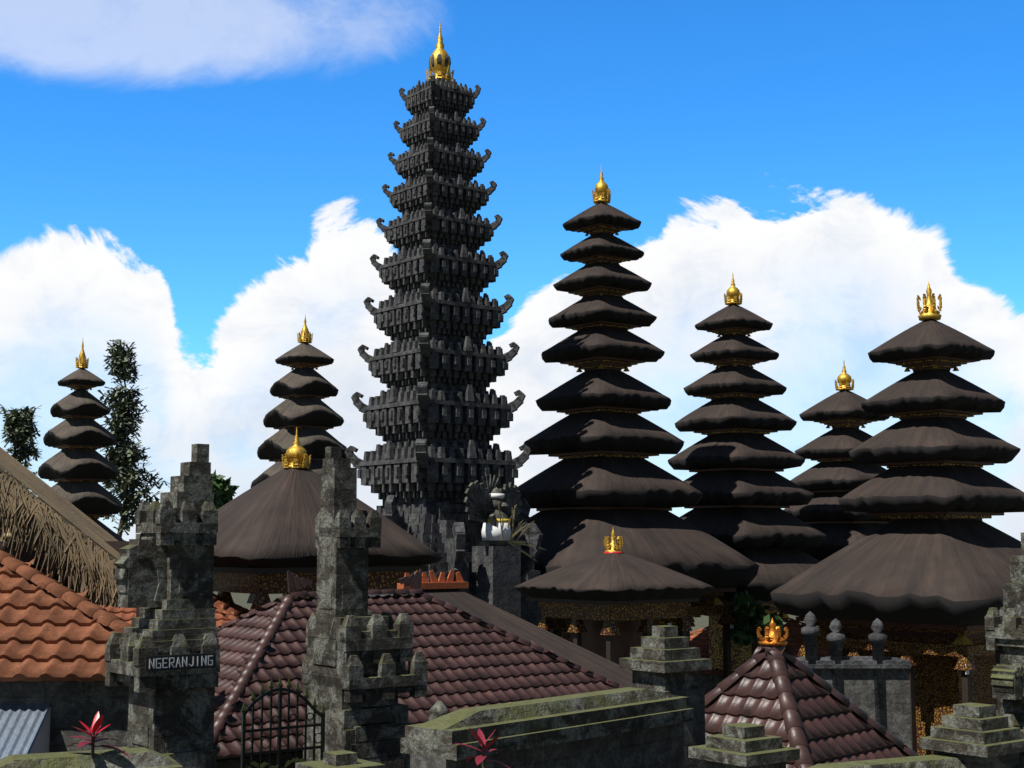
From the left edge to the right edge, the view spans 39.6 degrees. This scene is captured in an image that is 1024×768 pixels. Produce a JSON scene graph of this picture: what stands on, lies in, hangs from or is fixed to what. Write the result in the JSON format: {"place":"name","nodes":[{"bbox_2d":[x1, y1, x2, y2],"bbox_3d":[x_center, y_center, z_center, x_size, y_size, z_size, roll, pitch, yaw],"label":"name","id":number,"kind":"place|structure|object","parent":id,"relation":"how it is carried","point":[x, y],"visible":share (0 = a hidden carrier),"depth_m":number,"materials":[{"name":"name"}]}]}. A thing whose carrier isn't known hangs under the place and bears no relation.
{"place":"outdoors","nodes":[
{"label":"outdoors","id":0,"kind":"place"},
{"bbox_2d":[0,702,50,758],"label":"corrugated roof","id":1,"kind":"structure","parent":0,"point":[24,728],"depth_m":19.53,"materials":[{"name":"grey metal"}]},
{"bbox_2d":[0,548,131,752],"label":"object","id":2,"kind":"object","parent":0,"point":[53,642],"visible":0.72,"depth_m":20.07,"materials":[{"name":"orange tile"}]},
{"bbox_2d":[105,444,219,767],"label":"gate","id":3,"kind":"structure","parent":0,"point":[162,657],"depth_m":16.27,"materials":[{"name":"stone"}]},
{"bbox_2d":[0,625,1023,767],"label":"wall","id":4,"kind":"structure","parent":0,"point":[653,716],"depth_m":12.43,"materials":[{"name":"stone"}]},
{"bbox_2d":[66,711,131,758],"bbox_3d":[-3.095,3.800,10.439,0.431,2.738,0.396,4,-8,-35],"label":"cordyline plant","id":5,"kind":"object","parent":4,"relation":"on","point":[94,730],"visible":1,"depth_m":10.52,"materials":[{"name":"red plant"}]},
{"bbox_2d":[453,727,509,767],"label":"cordyline plant","id":6,"kind":"object","parent":4,"relation":"on","point":[479,737],"visible":1,"depth_m":10.00,"materials":[{"name":"red plant"}]},
{"bbox_2d":[0,0,1023,540],"label":"sky","id":7,"kind":"structure","parent":0,"point":[188,182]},
{"bbox_2d":[397,570,631,686],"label":"roof","id":8,"kind":"structure","parent":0,"point":[448,591],"depth_m":26.78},
{"bbox_2d":[213,591,818,633],"bbox_3d":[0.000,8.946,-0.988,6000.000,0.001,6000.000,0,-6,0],"label":"ground","id":9,"kind":"structure","parent":0,"point":[241,599],"depth_m":199.70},
{"bbox_2d":[0,404,41,495],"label":"casuarina tree","id":10,"kind":"object","parent":9,"relation":"on","point":[20,428],"visible":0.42,"depth_m":104.55,"materials":[{"name":"green plant"}]},
{"bbox_2d":[0,447,128,607],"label":"thatched roof","id":11,"kind":"structure","parent":9,"relation":"on","point":[38,530],"depth_m":28.80,"materials":[{"name":"beige plant"}]},
{"bbox_2d":[37,341,123,540],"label":"pagoda","id":12,"kind":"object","parent":9,"relation":"on","point":[78,467],"visible":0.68,"depth_m":83.50,"materials":[{"name":"black wood"}]},
{"bbox_2d":[97,339,169,536],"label":"casuarina tree","id":13,"kind":"object","parent":9,"relation":"on","point":[125,457],"visible":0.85,"depth_m":98.72,"materials":[{"name":"green plant"}]},
{"bbox_2d":[211,470,239,508],"bbox_3d":[-8.826,7.990,41.536,1.491,11.233,1.696,-2,-7,15],"label":"broadleaf tree","id":14,"kind":"object","parent":9,"relation":"on","point":[223,490],"visible":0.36,"depth_m":41.72,"materials":[{"name":"green plant"}]},
{"bbox_2d":[250,315,346,598],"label":"pagoda","id":15,"kind":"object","parent":9,"relation":"on","point":[303,387],"visible":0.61,"depth_m":75.60,"materials":[{"name":"black wood"}]},
{"bbox_2d":[213,428,442,610],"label":"thatched pavilion","id":16,"kind":"structure","parent":9,"relation":"on","point":[266,539],"depth_m":31.15,"materials":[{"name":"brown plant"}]},
{"bbox_2d":[241,446,427,767],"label":"gate","id":17,"kind":"structure","parent":9,"relation":"on","point":[357,678],"depth_m":18.65,"materials":[{"name":"stone"}]},
{"bbox_2d":[214,569,625,767],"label":"glazed roof tiles","id":18,"kind":"object","parent":9,"relation":"on","point":[473,661],"visible":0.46,"depth_m":22.34,"materials":[{"name":"brown tile"}]},
{"bbox_2d":[32,566,830,694],"bbox_3d":[1.349,9.750,45.695,31.038,8.646,40.976,0,-6,0],"label":"terracotta roof","id":19,"kind":"object","parent":9,"relation":"on","point":[709,680],"visible":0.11,"depth_m":55.43,"materials":[{"name":"orange tile"}]},
{"bbox_2d":[344,23,551,632],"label":"stone tower","id":20,"kind":"structure","parent":9,"relation":"on","point":[437,416],"depth_m":46.02,"materials":[{"name":"black stone"}]},
{"bbox_2d":[464,474,544,617],"bbox_3d":[-0.376,8.310,43.727,3.271,11.077,1.095,5,-8,-39],"label":"garuda statue","id":21,"kind":"object","parent":9,"relation":"on","point":[496,558],"visible":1,"depth_m":43.64,"materials":[{"name":"stone"}]},
{"bbox_2d":[514,528,714,670],"bbox_3d":[2.851,8.689,39.556,4.345,9.408,4.345,5,-8,-38],"label":"thatched pavilion","id":22,"kind":"object","parent":9,"relation":"on","point":[613,602],"visible":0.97,"depth_m":38.81,"materials":[{"name":"brown wood"}]},
{"bbox_2d":[517,164,758,640],"bbox_3d":[3.284,3.217,50.999,10.821,22.798,10.821,0,-6,0],"label":"pagoda","id":23,"kind":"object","parent":9,"relation":"on","point":[599,482],"visible":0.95,"depth_m":49.81,"materials":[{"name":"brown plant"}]},
{"bbox_2d":[667,274,826,670],"bbox_3d":[8.887,5.307,56.155,6.911,19.774,6.911,5,-8,-38],"label":"pagoda","id":24,"kind":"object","parent":9,"relation":"on","point":[736,459],"visible":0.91,"depth_m":55.15,"materials":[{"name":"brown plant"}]},
{"bbox_2d":[727,590,785,654],"bbox_3d":[8.571,10.851,49.746,2.177,7.348,2.268,0,-6,0],"label":"tree","id":25,"kind":"object","parent":9,"relation":"on","point":[747,611],"visible":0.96,"depth_m":49.63,"materials":[{"name":"green plant"}]},
{"bbox_2d":[705,617,919,767],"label":"glazed roof tiles","id":26,"kind":"object","parent":9,"relation":"on","point":[772,688],"visible":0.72,"depth_m":16.56,"materials":[{"name":"brown tile"}]},
{"bbox_2d":[784,361,890,560],"bbox_3d":[14.530,7.315,61.341,6.578,16.922,6.578,5,-8,-38],"label":"pagoda","id":27,"kind":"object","parent":9,"relation":"on","point":[833,476],"visible":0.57,"depth_m":60.56,"materials":[{"name":"black wood"}]},
{"bbox_2d":[796,611,911,748],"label":"stone wall","id":28,"kind":"structure","parent":9,"relation":"on","point":[875,686],"depth_m":32.77,"materials":[{"name":"stone"}]},
{"bbox_2d":[770,281,1023,755],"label":"pagoda","id":29,"kind":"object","parent":9,"relation":"on","point":[929,562],"visible":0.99,"depth_m":43.86,"materials":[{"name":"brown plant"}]},
{"bbox_2d":[552,604,735,679],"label":"meru hall","id":30,"kind":"structure","parent":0,"point":[727,621],"depth_m":49.63,"materials":[{"name":"brown wood"}]},
{"bbox_2d":[797,635,995,752],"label":"meru hall","id":31,"kind":"structure","parent":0,"point":[965,664],"depth_m":42.07,"materials":[{"name":"brown wood"}]},
{"bbox_2d":[984,532,1023,756],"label":"stone pillar","id":32,"kind":"structure","parent":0,"point":[1004,630],"depth_m":12.65,"materials":[{"name":"stone"}]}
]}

